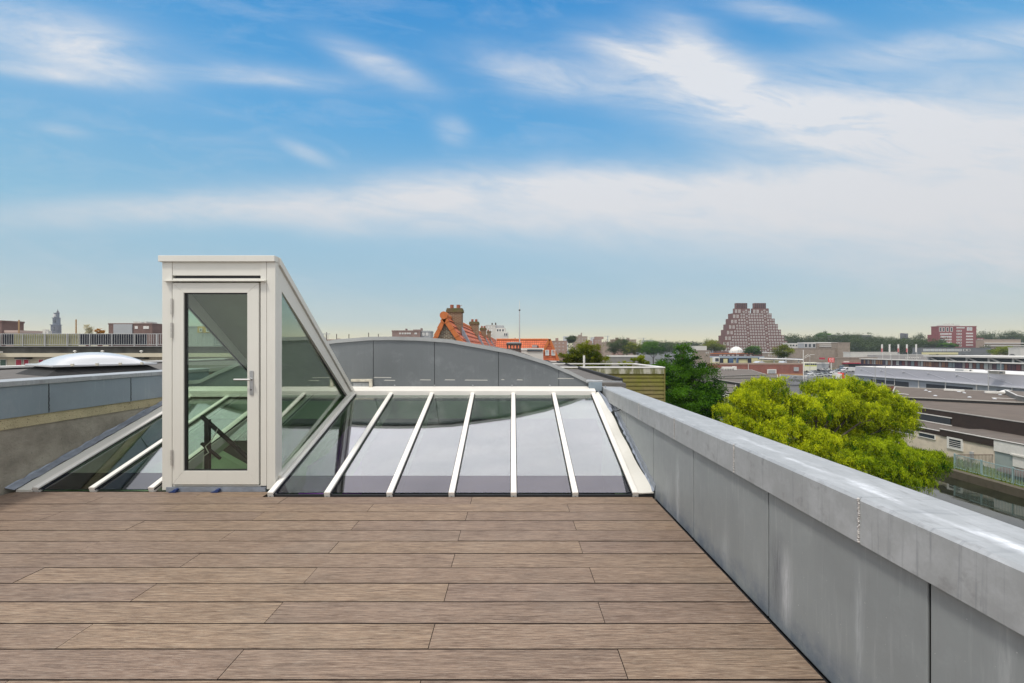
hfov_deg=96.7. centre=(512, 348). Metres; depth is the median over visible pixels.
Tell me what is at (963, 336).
red apartment tower
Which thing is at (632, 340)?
apartment block
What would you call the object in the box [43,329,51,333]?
chimney
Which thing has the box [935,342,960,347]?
round tree
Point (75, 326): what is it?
timber pole
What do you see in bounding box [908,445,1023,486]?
grass
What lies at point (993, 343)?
terrace row
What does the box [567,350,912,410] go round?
ground
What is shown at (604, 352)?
apartment block
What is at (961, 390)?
white sheet
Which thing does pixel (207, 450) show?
string
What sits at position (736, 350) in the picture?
white dome
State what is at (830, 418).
willow tree
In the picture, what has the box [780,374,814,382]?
white fence
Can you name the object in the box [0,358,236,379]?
neighbour building
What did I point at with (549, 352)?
orange roof house
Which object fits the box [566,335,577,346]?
round tree
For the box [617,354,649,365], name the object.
tree
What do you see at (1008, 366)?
glazed gallery
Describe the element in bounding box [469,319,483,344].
chimney
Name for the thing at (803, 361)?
white pole
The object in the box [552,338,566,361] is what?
apartment block
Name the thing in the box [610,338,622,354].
apartment block
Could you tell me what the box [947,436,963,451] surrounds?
window
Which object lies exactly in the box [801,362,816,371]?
bus
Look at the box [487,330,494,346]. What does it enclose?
chimney
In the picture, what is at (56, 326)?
church tower
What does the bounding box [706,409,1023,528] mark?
canal water
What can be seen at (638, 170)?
sky
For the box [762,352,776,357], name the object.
yellow house
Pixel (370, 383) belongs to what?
pipe box
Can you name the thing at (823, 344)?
banded hall
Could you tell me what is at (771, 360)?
blue truss roof
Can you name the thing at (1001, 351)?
round tree
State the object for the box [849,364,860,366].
shop window
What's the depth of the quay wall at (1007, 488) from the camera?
41.24 m
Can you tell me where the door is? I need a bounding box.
[170,283,260,484]
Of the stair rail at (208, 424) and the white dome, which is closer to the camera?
the stair rail at (208, 424)
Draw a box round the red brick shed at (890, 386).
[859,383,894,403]
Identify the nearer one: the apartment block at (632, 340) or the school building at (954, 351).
the school building at (954, 351)
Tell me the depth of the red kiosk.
250.00 m
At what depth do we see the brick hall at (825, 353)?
330.00 m
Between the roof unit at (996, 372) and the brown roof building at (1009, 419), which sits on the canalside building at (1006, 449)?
the brown roof building at (1009, 419)
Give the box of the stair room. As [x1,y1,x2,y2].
[189,398,656,500]
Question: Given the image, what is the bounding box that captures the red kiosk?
[817,358,828,369]
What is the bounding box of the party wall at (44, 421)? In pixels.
[0,368,209,495]
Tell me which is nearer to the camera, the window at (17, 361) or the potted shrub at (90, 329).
the window at (17, 361)
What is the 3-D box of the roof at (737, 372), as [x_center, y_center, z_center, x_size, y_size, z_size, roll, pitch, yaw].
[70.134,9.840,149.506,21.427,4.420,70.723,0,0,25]
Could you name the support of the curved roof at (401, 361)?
on the apartment building
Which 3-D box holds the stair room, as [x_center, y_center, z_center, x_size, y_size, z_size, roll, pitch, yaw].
[-1.825,2.505,5.735,6.530,3.490,2.620,0,0,0]
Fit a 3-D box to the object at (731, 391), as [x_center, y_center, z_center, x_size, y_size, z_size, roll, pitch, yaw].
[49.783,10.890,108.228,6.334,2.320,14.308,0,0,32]
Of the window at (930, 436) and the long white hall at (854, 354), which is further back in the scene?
the long white hall at (854, 354)
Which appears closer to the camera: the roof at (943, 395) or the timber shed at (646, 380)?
the timber shed at (646, 380)
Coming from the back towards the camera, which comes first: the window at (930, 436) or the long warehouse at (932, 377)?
the long warehouse at (932, 377)
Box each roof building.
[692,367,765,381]
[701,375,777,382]
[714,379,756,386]
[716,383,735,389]
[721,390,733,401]
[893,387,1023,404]
[911,400,1023,435]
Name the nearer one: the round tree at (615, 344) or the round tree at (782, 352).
the round tree at (782, 352)
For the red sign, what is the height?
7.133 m
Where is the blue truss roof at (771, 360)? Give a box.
[758,358,802,362]
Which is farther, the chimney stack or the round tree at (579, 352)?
the chimney stack
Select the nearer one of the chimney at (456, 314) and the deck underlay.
the deck underlay
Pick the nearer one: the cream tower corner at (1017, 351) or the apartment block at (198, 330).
the apartment block at (198, 330)
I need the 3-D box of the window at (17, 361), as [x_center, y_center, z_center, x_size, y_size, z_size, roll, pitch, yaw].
[-41.167,1.247,37.964,0.554,0.673,0.068,0,0,0]
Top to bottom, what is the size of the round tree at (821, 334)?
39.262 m
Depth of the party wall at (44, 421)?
5.13 m
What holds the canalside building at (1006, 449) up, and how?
on the ground at (794, 386)
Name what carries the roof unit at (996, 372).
on the long warehouse at (932, 377)
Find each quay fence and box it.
[954,453,1023,485]
[956,454,992,467]
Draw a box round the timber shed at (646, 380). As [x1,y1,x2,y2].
[552,363,664,401]
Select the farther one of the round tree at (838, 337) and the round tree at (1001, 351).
the round tree at (838, 337)
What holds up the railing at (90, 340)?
on the cream building at (16, 355)
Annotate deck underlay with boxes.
[266,496,828,682]
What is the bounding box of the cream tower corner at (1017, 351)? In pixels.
[1008,347,1023,355]
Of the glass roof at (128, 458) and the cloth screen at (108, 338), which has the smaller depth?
the glass roof at (128, 458)
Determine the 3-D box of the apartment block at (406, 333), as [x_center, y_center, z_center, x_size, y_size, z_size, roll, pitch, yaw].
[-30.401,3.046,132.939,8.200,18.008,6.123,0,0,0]
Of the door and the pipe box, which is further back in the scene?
the pipe box
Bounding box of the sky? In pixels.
[0,0,1023,348]
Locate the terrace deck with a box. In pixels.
[0,492,825,682]
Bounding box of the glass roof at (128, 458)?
[16,386,653,497]
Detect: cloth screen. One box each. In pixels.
[3,334,12,343]
[79,334,146,343]
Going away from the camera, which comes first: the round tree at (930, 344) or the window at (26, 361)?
the window at (26, 361)
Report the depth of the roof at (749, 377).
125.67 m
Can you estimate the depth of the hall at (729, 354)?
392.00 m
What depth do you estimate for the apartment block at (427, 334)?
131.00 m
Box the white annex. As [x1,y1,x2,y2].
[521,348,543,359]
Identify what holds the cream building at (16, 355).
on the ground at (794, 386)
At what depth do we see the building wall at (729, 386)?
107.26 m
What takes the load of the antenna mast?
on the back building
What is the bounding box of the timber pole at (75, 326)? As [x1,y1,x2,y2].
[75,319,76,333]
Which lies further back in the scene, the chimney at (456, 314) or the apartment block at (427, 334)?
the apartment block at (427, 334)
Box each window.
[0,359,6,365]
[15,359,22,364]
[24,359,29,364]
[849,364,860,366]
[918,432,935,439]
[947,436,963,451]
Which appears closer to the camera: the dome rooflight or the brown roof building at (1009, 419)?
the dome rooflight
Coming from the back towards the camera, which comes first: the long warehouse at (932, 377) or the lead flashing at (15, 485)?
the long warehouse at (932, 377)
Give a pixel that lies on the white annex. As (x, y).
(536, 352)
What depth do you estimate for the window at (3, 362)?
37.93 m
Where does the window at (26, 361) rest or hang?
in the cream building at (16, 355)
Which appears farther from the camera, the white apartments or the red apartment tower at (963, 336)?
the red apartment tower at (963, 336)
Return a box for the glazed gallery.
[859,358,1023,370]
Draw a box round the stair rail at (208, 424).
[199,415,246,468]
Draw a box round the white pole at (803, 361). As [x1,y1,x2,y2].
[803,350,814,375]
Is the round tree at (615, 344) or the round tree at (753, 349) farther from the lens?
the round tree at (753, 349)
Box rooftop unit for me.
[712,357,718,361]
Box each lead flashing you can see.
[5,401,161,489]
[605,386,655,491]
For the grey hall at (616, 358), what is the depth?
240.00 m
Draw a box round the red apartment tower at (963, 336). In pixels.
[931,324,976,347]
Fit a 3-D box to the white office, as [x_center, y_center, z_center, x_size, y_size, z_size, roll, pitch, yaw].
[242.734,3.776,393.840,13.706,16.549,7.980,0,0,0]
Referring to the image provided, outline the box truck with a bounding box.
[832,373,844,379]
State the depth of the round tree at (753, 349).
378.19 m
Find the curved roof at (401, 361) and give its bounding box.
[189,337,625,397]
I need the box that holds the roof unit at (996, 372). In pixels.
[989,371,1004,373]
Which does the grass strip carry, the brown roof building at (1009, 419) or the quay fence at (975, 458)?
the quay fence at (975, 458)
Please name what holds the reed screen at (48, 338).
on the cream building at (16, 355)
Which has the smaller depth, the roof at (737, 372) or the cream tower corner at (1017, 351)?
the roof at (737, 372)
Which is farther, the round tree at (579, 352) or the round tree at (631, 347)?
the round tree at (631, 347)
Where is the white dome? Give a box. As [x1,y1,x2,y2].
[729,347,743,352]
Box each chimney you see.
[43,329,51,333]
[446,305,470,342]
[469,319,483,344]
[479,326,489,345]
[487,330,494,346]
[506,342,521,351]
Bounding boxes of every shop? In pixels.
[710,356,763,362]
[829,357,877,368]
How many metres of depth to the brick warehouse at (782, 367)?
195.00 m
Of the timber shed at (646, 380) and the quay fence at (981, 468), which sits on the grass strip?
the quay fence at (981, 468)
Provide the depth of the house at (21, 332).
70.40 m
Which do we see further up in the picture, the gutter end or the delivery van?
the delivery van
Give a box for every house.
[4,330,42,345]
[433,311,495,346]
[496,339,558,361]
[692,346,710,364]
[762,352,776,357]
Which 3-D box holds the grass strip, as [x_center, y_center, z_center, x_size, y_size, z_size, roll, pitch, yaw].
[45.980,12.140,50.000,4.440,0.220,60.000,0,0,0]
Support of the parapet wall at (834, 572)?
on the apartment building
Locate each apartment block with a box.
[0,320,24,345]
[108,321,161,345]
[189,326,221,345]
[392,328,422,336]
[421,331,433,337]
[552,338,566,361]
[573,333,587,349]
[593,337,603,352]
[601,341,611,361]
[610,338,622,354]
[623,338,635,354]
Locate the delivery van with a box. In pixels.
[841,367,854,371]
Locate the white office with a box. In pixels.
[782,343,797,360]
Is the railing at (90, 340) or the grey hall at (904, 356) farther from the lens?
the grey hall at (904, 356)
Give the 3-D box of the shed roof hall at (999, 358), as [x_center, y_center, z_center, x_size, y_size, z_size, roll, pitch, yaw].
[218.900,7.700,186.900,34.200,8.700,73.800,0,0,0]
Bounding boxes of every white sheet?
[944,389,964,391]
[984,391,1005,393]
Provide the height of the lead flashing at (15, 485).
0.769 m
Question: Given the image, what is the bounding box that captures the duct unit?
[721,366,736,369]
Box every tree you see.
[558,339,611,365]
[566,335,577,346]
[603,335,638,354]
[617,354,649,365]
[620,340,651,354]
[638,339,669,363]
[651,343,728,420]
[702,337,725,352]
[711,374,926,472]
[742,345,762,355]
[769,344,793,360]
[815,330,830,339]
[834,333,850,341]
[837,428,955,494]
[919,341,937,347]
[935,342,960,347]
[983,346,1012,354]
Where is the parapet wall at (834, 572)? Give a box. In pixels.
[601,386,1023,682]
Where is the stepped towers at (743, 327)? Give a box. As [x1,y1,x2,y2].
[714,303,786,352]
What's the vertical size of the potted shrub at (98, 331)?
1.598 m
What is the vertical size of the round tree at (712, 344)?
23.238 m
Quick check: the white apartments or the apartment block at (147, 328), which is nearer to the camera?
the apartment block at (147, 328)
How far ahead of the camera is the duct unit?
160.00 m
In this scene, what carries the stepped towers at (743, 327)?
on the ground at (794, 386)
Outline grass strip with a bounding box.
[946,457,1023,487]
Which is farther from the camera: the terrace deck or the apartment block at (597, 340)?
the apartment block at (597, 340)
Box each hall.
[606,355,638,365]
[710,353,761,355]
[787,348,835,364]
[797,342,815,347]
[816,342,832,347]
[831,342,849,356]
[843,352,897,356]
[867,354,926,359]
[923,355,1023,362]
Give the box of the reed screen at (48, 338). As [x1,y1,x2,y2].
[13,334,78,345]
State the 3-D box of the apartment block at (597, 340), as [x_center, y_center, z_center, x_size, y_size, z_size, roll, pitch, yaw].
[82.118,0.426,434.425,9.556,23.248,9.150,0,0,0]
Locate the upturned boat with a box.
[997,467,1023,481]
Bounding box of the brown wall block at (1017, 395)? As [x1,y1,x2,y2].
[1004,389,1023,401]
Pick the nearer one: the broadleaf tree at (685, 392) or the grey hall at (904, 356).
the broadleaf tree at (685, 392)
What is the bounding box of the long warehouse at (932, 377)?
[854,366,1023,391]
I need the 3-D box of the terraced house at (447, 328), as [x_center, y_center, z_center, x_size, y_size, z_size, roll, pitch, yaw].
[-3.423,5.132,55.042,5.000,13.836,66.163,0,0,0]
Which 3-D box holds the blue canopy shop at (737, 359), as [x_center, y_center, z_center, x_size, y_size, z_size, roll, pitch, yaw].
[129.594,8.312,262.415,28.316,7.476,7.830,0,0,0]
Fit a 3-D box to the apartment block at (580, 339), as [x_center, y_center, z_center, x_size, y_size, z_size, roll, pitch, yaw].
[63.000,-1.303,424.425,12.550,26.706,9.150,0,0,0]
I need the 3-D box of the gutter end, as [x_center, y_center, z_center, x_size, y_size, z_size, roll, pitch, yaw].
[1.342,0.679,6.854,0.483,0.391,1.239,0,0,20]
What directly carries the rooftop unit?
on the brick warehouse at (782, 367)
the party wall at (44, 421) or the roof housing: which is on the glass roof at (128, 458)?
the roof housing
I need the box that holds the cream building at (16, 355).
[0,346,233,365]
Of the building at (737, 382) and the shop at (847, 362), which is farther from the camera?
the shop at (847, 362)
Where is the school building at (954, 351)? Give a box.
[913,348,990,359]
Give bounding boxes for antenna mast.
[519,300,519,341]
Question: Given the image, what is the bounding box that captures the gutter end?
[586,380,621,411]
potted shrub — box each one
[83,324,93,345]
[94,328,104,345]
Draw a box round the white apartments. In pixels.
[485,323,507,338]
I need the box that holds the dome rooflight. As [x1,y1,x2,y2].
[16,352,158,376]
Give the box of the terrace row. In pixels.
[976,339,1023,354]
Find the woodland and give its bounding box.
[567,329,1023,354]
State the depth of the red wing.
509.27 m
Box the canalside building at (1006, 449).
[888,420,1023,468]
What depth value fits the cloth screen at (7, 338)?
37.80 m
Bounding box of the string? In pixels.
[202,429,217,468]
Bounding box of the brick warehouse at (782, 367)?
[707,361,802,376]
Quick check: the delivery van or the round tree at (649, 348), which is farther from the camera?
the round tree at (649, 348)
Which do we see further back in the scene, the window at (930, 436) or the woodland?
the woodland
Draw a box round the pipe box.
[351,379,372,386]
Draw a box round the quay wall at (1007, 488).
[665,390,1023,498]
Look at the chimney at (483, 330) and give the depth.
46.50 m
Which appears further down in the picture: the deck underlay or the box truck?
the deck underlay
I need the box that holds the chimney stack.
[900,333,907,353]
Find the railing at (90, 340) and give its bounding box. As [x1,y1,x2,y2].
[0,334,323,345]
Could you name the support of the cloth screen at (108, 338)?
on the cream building at (16, 355)
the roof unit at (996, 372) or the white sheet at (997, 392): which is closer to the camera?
the white sheet at (997, 392)
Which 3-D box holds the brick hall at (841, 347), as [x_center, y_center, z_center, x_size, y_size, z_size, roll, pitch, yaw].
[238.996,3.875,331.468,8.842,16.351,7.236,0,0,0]
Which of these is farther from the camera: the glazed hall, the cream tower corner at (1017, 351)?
the glazed hall
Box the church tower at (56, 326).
[50,310,61,333]
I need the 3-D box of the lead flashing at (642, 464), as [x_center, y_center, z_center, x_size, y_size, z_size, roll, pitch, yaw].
[1.383,0.987,5.673,0.035,0.855,2.443,0,0,0]
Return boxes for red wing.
[927,335,934,341]
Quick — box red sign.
[828,358,833,369]
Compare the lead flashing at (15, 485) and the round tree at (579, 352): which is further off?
the round tree at (579, 352)
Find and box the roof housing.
[158,255,353,491]
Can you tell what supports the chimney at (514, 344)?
on the back building
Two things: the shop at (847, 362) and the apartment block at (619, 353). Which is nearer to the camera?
the shop at (847, 362)

